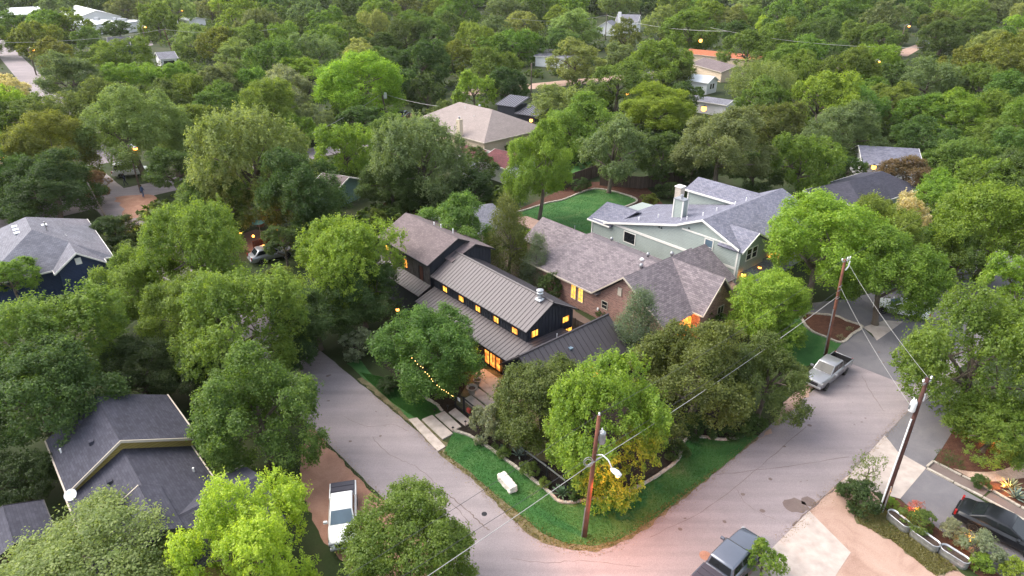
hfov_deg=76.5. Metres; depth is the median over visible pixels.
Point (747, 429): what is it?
shrub
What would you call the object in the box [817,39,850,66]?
tree
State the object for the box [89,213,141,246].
tree
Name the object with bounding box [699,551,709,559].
manhole cover
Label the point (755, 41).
tree
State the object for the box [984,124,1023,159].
tree
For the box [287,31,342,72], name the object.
tree
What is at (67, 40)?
wire
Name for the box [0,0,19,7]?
tree
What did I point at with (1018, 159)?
tree
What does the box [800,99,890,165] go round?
tree
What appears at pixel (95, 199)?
utility pole
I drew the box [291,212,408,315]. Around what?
tree
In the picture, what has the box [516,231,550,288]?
tree
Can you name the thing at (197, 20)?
building
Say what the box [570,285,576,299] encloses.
window
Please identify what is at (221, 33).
tree
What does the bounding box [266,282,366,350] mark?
tree
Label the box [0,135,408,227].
cross street
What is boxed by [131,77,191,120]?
tree
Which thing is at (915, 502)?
plant
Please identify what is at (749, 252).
window
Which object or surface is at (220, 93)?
tree
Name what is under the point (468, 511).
road seam
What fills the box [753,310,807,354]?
tree
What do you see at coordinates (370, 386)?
curb
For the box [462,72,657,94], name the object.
back street
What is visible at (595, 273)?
house
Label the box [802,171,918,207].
house
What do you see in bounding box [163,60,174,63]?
window
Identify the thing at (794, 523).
road seam
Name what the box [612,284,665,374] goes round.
tree
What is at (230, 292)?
tree
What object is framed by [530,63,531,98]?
utility pole
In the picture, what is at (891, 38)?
tree
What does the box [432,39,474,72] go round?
tree
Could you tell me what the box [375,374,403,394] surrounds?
shrub
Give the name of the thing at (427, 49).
tree
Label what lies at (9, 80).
tree
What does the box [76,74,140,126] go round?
tree
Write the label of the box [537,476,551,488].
shrub
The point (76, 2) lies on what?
tree
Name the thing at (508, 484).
boulder
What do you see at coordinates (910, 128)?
tree
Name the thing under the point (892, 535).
dry grass
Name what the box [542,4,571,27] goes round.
tree
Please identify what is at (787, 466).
road seam
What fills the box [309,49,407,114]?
tree
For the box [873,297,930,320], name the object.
car
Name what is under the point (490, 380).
stepping slab
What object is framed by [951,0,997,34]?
tree
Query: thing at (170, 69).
tree
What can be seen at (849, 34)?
tree
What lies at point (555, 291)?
tree
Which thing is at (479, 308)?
window
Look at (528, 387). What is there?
tree
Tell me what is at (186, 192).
tree
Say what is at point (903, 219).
tree
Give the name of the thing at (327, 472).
dirt shoulder
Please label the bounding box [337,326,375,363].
shrub
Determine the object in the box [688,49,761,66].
house
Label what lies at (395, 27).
tree
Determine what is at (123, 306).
tree
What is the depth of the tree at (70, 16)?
252.50 m
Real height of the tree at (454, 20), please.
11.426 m
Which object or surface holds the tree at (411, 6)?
on the ground at (312, 544)
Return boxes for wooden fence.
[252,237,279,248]
[558,163,605,190]
[572,317,639,366]
[600,172,685,188]
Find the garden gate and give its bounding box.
[454,392,476,419]
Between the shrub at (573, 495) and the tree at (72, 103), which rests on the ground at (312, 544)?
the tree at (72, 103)
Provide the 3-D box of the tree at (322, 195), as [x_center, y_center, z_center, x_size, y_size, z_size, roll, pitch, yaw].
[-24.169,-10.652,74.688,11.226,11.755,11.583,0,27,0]
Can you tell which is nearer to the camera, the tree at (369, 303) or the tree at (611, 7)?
the tree at (369, 303)
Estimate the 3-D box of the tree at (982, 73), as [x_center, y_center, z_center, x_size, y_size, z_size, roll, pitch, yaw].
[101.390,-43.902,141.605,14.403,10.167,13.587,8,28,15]
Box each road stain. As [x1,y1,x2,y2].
[782,498,809,512]
[801,496,816,506]
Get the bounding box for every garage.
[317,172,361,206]
[437,203,508,245]
[693,95,735,114]
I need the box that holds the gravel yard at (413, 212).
[376,203,431,227]
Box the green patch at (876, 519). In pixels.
[857,508,895,531]
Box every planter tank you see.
[886,509,912,532]
[909,525,940,552]
[938,543,970,569]
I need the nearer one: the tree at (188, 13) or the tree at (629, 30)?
the tree at (629, 30)
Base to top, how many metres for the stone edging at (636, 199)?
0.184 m
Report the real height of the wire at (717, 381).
0.413 m
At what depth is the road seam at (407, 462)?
43.12 m
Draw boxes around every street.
[0,38,120,163]
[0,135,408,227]
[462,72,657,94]
[899,44,923,55]
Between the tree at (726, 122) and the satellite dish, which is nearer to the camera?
the satellite dish
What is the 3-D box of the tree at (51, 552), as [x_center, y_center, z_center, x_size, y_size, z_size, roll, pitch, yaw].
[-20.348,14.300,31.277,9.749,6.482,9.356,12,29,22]
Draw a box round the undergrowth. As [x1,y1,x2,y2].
[0,7,1023,245]
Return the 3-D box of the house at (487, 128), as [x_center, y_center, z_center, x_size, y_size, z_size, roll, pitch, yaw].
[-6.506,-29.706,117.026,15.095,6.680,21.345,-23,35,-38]
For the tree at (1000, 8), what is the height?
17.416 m
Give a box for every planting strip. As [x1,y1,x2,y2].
[928,463,988,495]
[986,492,1023,517]
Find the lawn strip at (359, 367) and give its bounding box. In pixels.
[347,359,440,419]
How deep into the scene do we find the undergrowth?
148.05 m
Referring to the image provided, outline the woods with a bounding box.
[3,0,1021,13]
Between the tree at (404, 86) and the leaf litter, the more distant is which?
the tree at (404, 86)
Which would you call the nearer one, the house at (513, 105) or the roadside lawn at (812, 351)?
the roadside lawn at (812, 351)
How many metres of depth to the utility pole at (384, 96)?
133.85 m
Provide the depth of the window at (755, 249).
63.10 m
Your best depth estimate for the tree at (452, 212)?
65.55 m
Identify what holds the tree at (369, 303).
on the ground at (312, 544)
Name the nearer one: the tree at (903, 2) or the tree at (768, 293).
the tree at (768, 293)
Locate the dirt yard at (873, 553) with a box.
[748,476,964,575]
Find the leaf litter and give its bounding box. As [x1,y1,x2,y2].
[328,387,908,556]
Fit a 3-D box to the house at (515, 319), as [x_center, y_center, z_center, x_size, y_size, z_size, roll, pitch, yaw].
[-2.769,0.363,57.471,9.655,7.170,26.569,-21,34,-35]
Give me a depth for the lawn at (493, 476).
40.81 m
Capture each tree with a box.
[0,0,8,12]
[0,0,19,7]
[0,9,27,37]
[0,25,18,52]
[0,73,31,97]
[0,83,25,130]
[0,91,60,136]
[0,107,103,172]
[0,144,110,223]
[0,146,36,209]
[0,178,40,219]
[0,255,43,300]
[0,276,132,415]
[0,328,134,482]
[0,448,58,506]
[0,484,192,575]
[5,19,64,59]
[19,8,75,39]
[26,90,103,147]
[28,35,81,76]
[32,49,112,97]
[33,0,74,16]
[53,6,95,43]
[55,0,84,10]
[67,81,193,180]
[67,168,112,197]
[69,26,101,51]
[71,298,133,339]
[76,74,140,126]
[87,35,156,76]
[87,240,186,322]
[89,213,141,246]
[97,20,135,36]
[98,61,165,96]
[98,333,184,398]
[102,0,148,19]
[129,192,247,326]
[131,0,158,14]
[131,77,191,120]
[133,270,238,349]
[136,0,179,38]
[141,146,205,190]
[145,60,196,96]
[146,197,202,250]
[153,103,223,155]
[157,344,243,399]
[161,0,197,25]
[162,462,323,575]
[163,72,207,113]
[165,259,310,391]
[167,21,218,54]
[173,161,258,233]
[183,100,318,226]
[184,331,330,475]
[189,62,242,104]
[192,78,244,119]
[193,0,225,21]
[193,25,242,63]
[206,0,260,32]
[207,104,250,148]
[211,36,262,72]
[226,66,265,100]
[227,19,271,61]
[232,7,284,39]
[237,74,298,140]
[238,0,260,9]
[240,33,307,85]
[248,265,303,296]
[249,145,355,236]
[254,2,289,23]
[258,0,289,14]
[260,224,302,265]
[261,63,313,108]
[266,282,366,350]
[267,20,303,55]
[269,330,318,371]
[276,0,300,12]
[278,56,327,94]
[279,112,318,147]
[282,15,317,37]
[285,0,331,30]
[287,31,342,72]
[290,220,344,260]
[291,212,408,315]
[294,102,335,139]
[304,4,351,39]
[307,23,348,51]
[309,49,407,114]
[312,120,376,174]
[320,256,403,328]
[328,0,359,21]
[331,14,369,51]
[332,474,481,575]
[335,104,384,132]
[338,37,376,71]
[352,9,390,37]
[353,159,431,217]
[354,0,365,10]
[355,0,404,22]
[358,31,403,51]
[364,111,418,150]
[364,299,486,406]
[366,109,472,208]
[370,44,417,81]
[374,67,419,94]
[385,17,424,54]
[392,0,422,16]
[396,9,427,28]
[398,36,451,85]
[406,73,446,115]
[408,15,454,48]
[416,188,498,250]
[419,0,448,16]
[424,98,453,113]
[432,10,466,38]
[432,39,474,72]
[433,0,484,22]
[444,167,493,206]
[451,68,500,107]
[455,20,493,56]
[457,145,499,179]
[465,46,524,93]
[470,32,512,60]
[475,15,514,44]
[481,66,530,99]
[481,188,534,283]
[485,0,529,28]
[487,350,599,455]
[490,28,543,61]
[499,114,574,219]
[506,10,543,35]
[515,0,557,24]
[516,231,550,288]
[527,82,590,120]
[535,28,580,53]
[537,270,562,297]
[541,344,675,516]
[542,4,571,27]
[545,36,608,84]
[545,88,623,161]
[547,8,603,43]
[550,0,590,26]
[573,110,650,193]
[581,55,645,110]
[598,0,641,20]
[605,16,642,53]
[605,40,638,69]
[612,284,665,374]
[619,81,698,130]
[625,317,759,446]
[629,0,651,14]
[629,38,695,83]
[636,129,691,184]
[640,4,679,40]
[654,57,697,87]
[657,0,690,15]
[658,6,720,50]
[666,104,780,181]
[671,161,722,181]
[673,80,705,116]
[686,0,704,7]
[692,0,734,29]
[714,4,747,29]
[714,27,774,67]
[717,19,754,44]
[722,265,815,339]
[722,325,815,429]
[724,54,797,101]
[727,151,787,191]
[728,0,761,16]
[733,74,792,129]
[740,5,765,28]
[746,536,790,575]
[747,19,794,50]
[747,100,808,151]
[751,0,793,18]
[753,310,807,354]
[754,14,773,30]
[761,0,806,31]
[761,42,810,70]
[761,186,906,308]
[767,132,847,199]
[776,16,801,42]
[776,48,822,91]
[781,68,863,127]
[784,0,817,23]
[788,15,841,48]
[791,33,829,65]
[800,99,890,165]
[802,7,850,38]
[814,42,883,94]
[817,0,873,22]
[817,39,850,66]
[825,189,926,263]
[829,154,869,178]
[831,79,891,130]
[834,222,958,325]
[835,19,871,48]
[841,43,901,82]
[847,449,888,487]
[852,74,889,98]
[855,1,886,22]
[856,192,893,214]
[858,0,912,45]
[860,0,913,20]
[860,22,904,52]
[863,80,920,121]
[871,154,931,195]
[877,60,916,86]
[887,270,1023,443]
[889,91,967,132]
[889,113,961,164]
[891,0,932,30]
[895,187,932,228]
[899,56,970,99]
[906,0,952,22]
[912,166,976,222]
[914,16,964,55]
[915,222,946,253]
[917,9,957,31]
[920,179,1023,279]
[921,85,990,138]
[921,135,1003,178]
[927,226,993,284]
[930,0,973,22]
[936,43,990,82]
[936,61,1022,101]
[939,390,1023,471]
[944,15,999,47]
[948,154,1023,210]
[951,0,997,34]
[962,28,1012,63]
[962,116,1023,160]
[965,86,1020,132]
[972,68,1023,124]
[978,0,1023,21]
[978,250,1023,315]
[981,30,1023,73]
[981,145,1023,212]
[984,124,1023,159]
[987,24,1023,40]
[994,95,1023,140]
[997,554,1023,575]
[1002,13,1023,34]
[1008,1,1023,23]
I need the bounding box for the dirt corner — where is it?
[114,194,156,217]
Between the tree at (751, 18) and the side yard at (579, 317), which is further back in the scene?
the tree at (751, 18)
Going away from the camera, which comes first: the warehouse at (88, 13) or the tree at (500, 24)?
the tree at (500, 24)
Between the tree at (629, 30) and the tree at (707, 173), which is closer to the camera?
the tree at (707, 173)
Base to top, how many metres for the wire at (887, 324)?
0.852 m
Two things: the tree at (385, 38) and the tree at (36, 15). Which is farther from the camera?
the tree at (36, 15)
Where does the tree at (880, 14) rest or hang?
on the ground at (312, 544)
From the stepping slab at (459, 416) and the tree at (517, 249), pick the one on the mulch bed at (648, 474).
the stepping slab at (459, 416)
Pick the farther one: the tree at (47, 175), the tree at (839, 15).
the tree at (839, 15)
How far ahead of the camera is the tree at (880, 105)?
118.28 m
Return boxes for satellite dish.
[64,489,76,501]
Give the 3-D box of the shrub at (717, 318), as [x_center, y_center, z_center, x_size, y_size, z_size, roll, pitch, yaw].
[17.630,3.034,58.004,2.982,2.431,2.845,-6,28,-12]
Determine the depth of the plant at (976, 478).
41.00 m
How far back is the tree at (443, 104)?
125.44 m
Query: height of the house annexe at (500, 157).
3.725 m
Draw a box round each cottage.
[154,51,177,65]
[688,74,719,94]
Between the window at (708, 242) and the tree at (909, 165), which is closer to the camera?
the window at (708, 242)
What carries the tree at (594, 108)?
on the ground at (312, 544)
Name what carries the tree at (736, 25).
on the ground at (312, 544)
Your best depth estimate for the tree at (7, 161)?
82.05 m
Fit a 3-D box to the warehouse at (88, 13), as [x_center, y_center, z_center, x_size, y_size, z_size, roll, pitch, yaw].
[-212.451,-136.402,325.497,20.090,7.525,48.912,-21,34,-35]
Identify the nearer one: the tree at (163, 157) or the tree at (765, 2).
the tree at (163, 157)
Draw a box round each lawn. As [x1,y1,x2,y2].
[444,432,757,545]
[520,189,635,233]
[571,161,590,172]
[778,318,840,366]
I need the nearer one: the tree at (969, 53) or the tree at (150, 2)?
the tree at (969, 53)
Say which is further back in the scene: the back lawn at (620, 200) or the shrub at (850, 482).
the back lawn at (620, 200)
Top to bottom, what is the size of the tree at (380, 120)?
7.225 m
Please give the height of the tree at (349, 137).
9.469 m
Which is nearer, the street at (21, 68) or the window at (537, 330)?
the window at (537, 330)
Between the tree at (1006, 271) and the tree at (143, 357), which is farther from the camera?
the tree at (1006, 271)
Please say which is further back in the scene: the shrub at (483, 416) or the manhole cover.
the shrub at (483, 416)
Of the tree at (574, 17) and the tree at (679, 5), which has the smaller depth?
the tree at (574, 17)
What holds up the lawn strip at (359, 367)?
on the ground at (312, 544)
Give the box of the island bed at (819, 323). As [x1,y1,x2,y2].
[803,314,860,340]
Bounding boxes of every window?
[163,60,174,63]
[418,264,423,281]
[442,285,447,293]
[458,294,463,302]
[475,304,480,313]
[493,315,498,324]
[511,326,517,335]
[531,328,538,338]
[562,314,569,323]
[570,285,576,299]
[577,288,583,303]
[601,300,607,309]
[623,230,635,245]
[704,238,713,250]
[717,304,724,320]
[745,247,752,261]
[751,244,758,258]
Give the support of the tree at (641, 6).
on the ground at (312, 544)
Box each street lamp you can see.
[27,47,36,74]
[127,144,141,192]
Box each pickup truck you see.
[323,480,357,551]
[691,526,765,575]
[805,351,853,390]
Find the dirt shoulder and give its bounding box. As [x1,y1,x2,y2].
[300,430,439,575]
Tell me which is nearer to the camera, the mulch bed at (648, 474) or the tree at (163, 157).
the mulch bed at (648, 474)
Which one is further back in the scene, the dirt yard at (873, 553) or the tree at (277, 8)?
the tree at (277, 8)
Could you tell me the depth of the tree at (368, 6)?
297.90 m
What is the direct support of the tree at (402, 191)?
on the gravel yard at (413, 212)
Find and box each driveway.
[810,286,924,358]
[885,391,956,467]
[900,468,1023,575]
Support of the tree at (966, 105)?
on the ground at (312, 544)
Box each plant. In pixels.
[488,442,498,452]
[886,496,899,509]
[907,500,925,510]
[934,449,965,469]
[970,473,992,489]
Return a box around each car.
[247,245,291,263]
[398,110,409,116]
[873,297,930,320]
[952,495,1023,556]
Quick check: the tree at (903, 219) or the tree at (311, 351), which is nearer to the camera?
the tree at (311, 351)
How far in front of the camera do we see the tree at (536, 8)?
300.30 m
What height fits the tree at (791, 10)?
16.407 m
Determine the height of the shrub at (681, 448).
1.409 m
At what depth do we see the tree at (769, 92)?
122.73 m
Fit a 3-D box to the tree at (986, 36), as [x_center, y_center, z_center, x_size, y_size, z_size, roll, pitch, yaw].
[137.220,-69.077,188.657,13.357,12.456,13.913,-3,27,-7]
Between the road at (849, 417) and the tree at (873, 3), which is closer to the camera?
the road at (849, 417)
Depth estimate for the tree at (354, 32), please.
229.04 m
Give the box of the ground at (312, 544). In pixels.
[0,0,1023,575]
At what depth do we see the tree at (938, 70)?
141.72 m
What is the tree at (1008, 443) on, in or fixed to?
on the mulch garden
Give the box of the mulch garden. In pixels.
[935,430,1023,505]
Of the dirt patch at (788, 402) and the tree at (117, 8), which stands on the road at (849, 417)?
the dirt patch at (788, 402)
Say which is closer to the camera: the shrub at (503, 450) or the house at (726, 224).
the shrub at (503, 450)
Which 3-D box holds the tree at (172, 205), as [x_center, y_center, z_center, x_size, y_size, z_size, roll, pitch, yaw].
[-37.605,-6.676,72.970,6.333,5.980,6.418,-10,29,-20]
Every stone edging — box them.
[417,390,442,411]
[453,429,742,503]
[519,188,637,211]
[800,312,863,342]
[926,460,1023,509]
[926,467,1023,519]
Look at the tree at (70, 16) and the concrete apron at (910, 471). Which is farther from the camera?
the tree at (70, 16)
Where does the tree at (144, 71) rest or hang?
on the ground at (312, 544)
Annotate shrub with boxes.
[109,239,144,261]
[272,461,298,478]
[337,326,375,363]
[368,208,386,227]
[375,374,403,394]
[419,192,445,209]
[468,403,501,445]
[496,445,511,458]
[518,460,540,477]
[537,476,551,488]
[566,484,584,502]
[568,473,597,497]
[571,177,591,191]
[639,192,660,204]
[654,181,678,198]
[663,440,691,461]
[676,412,717,441]
[707,312,726,321]
[717,423,743,441]
[731,412,768,438]
[834,478,860,505]
[834,478,885,518]
[897,505,937,535]
[939,516,970,546]
[958,527,1009,566]
[968,551,994,574]
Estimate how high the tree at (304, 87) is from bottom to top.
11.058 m
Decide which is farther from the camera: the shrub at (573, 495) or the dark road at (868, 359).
the dark road at (868, 359)
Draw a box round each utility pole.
[86,182,104,216]
[380,87,386,112]
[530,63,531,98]
[581,412,621,537]
[823,256,850,355]
[880,375,934,512]
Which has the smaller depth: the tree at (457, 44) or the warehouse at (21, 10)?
the tree at (457, 44)
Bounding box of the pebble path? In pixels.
[953,467,1023,480]
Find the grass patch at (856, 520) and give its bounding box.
[854,515,959,574]
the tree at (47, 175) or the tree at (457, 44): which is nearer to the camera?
the tree at (47, 175)
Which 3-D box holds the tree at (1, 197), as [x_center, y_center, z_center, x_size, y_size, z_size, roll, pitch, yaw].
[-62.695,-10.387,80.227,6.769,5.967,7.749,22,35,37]
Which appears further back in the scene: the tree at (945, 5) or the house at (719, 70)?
the tree at (945, 5)
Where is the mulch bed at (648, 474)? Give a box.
[457,356,748,500]
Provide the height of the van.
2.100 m
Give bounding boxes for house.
[0,217,111,304]
[44,394,287,575]
[107,36,133,53]
[376,213,629,407]
[416,102,537,150]
[495,94,547,123]
[519,217,736,340]
[534,48,580,67]
[587,177,810,296]
[596,20,619,35]
[615,12,641,32]
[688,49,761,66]
[692,57,746,81]
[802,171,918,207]
[850,145,921,182]
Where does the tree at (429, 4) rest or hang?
on the ground at (312, 544)
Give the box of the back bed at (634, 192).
[508,182,662,217]
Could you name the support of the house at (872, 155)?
on the ground at (312, 544)
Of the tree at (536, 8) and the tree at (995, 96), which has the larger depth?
the tree at (536, 8)
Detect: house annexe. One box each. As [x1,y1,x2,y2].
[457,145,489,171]
[482,148,536,182]
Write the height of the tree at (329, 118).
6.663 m
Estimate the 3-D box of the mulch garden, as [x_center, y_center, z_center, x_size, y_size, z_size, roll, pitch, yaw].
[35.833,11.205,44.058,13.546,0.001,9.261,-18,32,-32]
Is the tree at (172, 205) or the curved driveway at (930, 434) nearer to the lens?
the curved driveway at (930, 434)
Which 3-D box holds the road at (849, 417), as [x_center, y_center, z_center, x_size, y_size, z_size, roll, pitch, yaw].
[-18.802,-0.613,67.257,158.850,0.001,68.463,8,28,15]
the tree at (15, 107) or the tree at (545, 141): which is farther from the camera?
the tree at (15, 107)
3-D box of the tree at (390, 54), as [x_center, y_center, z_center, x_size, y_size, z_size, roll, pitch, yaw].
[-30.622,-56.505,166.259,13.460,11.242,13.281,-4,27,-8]
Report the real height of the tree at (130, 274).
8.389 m
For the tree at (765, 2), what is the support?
on the ground at (312, 544)
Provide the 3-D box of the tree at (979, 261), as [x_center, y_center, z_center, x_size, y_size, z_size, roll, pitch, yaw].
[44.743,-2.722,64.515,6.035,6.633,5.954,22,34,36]
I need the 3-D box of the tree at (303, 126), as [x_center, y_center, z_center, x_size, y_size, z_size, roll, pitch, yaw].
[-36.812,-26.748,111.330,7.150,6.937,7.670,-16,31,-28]
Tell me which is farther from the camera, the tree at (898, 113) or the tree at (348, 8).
the tree at (348, 8)
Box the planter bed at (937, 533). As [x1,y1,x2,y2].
[887,498,999,575]
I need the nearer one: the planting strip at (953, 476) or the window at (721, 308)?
the planting strip at (953, 476)
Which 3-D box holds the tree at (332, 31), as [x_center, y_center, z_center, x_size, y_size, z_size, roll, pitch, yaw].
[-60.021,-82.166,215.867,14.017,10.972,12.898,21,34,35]
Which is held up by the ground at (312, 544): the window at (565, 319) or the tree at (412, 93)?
the tree at (412, 93)
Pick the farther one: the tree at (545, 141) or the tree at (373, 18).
the tree at (373, 18)
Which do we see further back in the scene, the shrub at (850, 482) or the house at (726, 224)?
the house at (726, 224)
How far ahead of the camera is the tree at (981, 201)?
63.24 m
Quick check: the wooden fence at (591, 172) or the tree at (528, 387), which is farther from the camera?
the wooden fence at (591, 172)
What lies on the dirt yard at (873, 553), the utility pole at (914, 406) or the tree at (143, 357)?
the utility pole at (914, 406)
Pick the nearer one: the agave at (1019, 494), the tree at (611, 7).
the agave at (1019, 494)
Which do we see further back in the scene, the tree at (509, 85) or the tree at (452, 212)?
the tree at (509, 85)
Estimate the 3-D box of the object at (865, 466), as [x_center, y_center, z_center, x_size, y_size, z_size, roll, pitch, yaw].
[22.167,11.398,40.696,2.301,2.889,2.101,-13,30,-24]
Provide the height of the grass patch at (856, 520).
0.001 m
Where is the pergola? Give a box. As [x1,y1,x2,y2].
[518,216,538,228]
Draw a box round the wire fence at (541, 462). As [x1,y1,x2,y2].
[488,426,566,491]
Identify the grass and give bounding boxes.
[411,423,956,575]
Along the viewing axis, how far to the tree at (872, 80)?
141.79 m
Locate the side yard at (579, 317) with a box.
[491,249,589,322]
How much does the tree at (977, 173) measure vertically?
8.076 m
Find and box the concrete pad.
[750,511,850,575]
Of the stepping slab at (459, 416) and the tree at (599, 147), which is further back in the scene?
the tree at (599, 147)
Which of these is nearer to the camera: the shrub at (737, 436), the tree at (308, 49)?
the shrub at (737, 436)
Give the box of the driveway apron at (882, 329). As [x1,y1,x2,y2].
[864,320,901,339]
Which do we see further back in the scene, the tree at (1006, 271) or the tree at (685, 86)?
the tree at (685, 86)
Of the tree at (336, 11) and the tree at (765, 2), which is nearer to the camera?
the tree at (336, 11)
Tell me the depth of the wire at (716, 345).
40.19 m
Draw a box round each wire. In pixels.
[0,29,162,42]
[347,414,598,575]
[403,454,594,575]
[428,462,593,575]
[597,289,839,452]
[600,296,837,457]
[601,259,843,412]
[714,28,922,47]
[842,291,908,402]
[847,261,926,375]
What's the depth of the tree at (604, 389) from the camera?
38.39 m
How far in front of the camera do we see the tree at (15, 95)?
119.43 m
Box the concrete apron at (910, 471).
[842,436,925,497]
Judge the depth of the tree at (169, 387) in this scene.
46.62 m
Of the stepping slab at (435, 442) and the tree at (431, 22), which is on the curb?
the stepping slab at (435, 442)
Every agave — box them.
[512,448,527,458]
[552,483,570,499]
[998,477,1023,490]
[1002,487,1023,501]
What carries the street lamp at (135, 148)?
on the cross street at (149, 188)
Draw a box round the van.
[111,161,147,177]
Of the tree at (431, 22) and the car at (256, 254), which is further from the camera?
the tree at (431, 22)
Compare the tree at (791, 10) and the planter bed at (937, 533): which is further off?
the tree at (791, 10)
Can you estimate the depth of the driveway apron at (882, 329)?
58.83 m
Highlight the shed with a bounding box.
[0,499,61,570]
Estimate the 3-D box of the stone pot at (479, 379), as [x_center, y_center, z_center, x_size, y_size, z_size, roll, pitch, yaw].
[-2.722,7.353,50.934,0.675,0.450,0.675,0,27,0]
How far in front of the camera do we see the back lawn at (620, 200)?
87.22 m
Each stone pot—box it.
[466,383,477,394]
[473,377,481,384]
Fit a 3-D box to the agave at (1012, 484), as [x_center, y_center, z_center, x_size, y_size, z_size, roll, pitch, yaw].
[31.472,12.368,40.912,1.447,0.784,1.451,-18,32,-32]
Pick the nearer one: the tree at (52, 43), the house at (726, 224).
the house at (726, 224)
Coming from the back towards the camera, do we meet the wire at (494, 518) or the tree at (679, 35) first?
the tree at (679, 35)
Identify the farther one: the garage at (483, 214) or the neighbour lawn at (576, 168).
the neighbour lawn at (576, 168)
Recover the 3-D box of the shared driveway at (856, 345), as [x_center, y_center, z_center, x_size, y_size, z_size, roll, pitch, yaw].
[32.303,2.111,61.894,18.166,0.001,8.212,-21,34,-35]
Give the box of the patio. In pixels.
[239,229,282,251]
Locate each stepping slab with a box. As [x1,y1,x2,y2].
[409,417,445,451]
[422,415,452,439]
[435,411,460,431]
[449,408,469,425]
[465,395,488,410]
[468,388,495,404]
[474,369,500,389]
[477,380,496,396]
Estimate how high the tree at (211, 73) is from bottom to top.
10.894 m
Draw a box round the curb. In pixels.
[358,377,758,552]
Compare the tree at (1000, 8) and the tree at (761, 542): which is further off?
the tree at (1000, 8)
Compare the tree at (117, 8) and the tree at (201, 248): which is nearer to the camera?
the tree at (201, 248)
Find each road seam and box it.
[373,438,434,482]
[427,484,489,529]
[511,558,640,566]
[651,427,805,536]
[716,457,844,474]
[792,485,836,525]
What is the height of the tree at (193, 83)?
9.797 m
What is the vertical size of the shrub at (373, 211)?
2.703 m
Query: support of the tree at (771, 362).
on the ground at (312, 544)
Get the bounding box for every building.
[71,18,139,34]
[177,17,205,26]
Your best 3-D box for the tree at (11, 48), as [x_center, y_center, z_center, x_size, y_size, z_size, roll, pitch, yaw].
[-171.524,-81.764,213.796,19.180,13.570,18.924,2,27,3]
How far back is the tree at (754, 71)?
143.44 m
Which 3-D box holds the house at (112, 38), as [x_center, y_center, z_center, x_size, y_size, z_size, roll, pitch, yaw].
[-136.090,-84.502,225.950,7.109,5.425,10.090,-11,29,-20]
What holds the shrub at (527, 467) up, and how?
on the mulch bed at (648, 474)
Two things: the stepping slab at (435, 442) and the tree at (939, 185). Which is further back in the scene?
the tree at (939, 185)
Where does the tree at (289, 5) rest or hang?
on the ground at (312, 544)
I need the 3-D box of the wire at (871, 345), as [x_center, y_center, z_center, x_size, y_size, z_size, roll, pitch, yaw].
[24.326,3.407,44.045,0.019,0.883,17.753,6,28,11]
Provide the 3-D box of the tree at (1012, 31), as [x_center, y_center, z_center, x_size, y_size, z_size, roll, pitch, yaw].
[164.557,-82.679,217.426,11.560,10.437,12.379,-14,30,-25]
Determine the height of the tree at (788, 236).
11.993 m
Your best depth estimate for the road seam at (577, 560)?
36.11 m
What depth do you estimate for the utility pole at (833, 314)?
52.78 m
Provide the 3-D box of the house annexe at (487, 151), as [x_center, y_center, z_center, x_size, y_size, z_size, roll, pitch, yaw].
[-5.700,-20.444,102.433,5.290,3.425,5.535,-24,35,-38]
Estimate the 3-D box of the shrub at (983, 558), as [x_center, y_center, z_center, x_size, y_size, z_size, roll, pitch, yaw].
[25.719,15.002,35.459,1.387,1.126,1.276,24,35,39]
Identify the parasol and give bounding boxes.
[252,220,264,234]
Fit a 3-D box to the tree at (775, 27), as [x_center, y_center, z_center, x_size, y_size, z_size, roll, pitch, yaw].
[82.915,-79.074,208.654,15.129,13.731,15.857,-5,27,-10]
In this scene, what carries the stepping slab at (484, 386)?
on the courtyard
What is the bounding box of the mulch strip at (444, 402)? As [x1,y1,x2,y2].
[382,350,466,412]
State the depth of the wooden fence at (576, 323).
57.07 m
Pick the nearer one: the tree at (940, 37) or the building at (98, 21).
the tree at (940, 37)
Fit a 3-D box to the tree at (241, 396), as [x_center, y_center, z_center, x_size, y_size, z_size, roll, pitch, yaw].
[-15.885,7.851,41.093,8.642,9.146,8.376,-5,27,-9]
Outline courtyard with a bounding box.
[457,369,572,466]
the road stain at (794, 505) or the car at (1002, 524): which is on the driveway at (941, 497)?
the car at (1002, 524)
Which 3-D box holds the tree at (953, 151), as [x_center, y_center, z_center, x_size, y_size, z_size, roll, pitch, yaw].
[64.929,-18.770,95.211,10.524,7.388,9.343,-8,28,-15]
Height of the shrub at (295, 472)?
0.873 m
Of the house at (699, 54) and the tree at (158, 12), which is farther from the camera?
the tree at (158, 12)
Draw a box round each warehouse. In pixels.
[1,6,44,18]
[61,5,121,20]
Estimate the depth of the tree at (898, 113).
118.19 m
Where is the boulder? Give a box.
[497,471,516,493]
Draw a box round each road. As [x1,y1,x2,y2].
[53,147,1023,575]
[853,246,1023,386]
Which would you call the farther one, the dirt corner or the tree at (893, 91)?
the tree at (893, 91)
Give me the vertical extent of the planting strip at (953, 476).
0.001 m
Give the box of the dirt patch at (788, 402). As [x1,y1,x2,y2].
[753,385,812,443]
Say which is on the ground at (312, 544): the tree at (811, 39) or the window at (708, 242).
the tree at (811, 39)

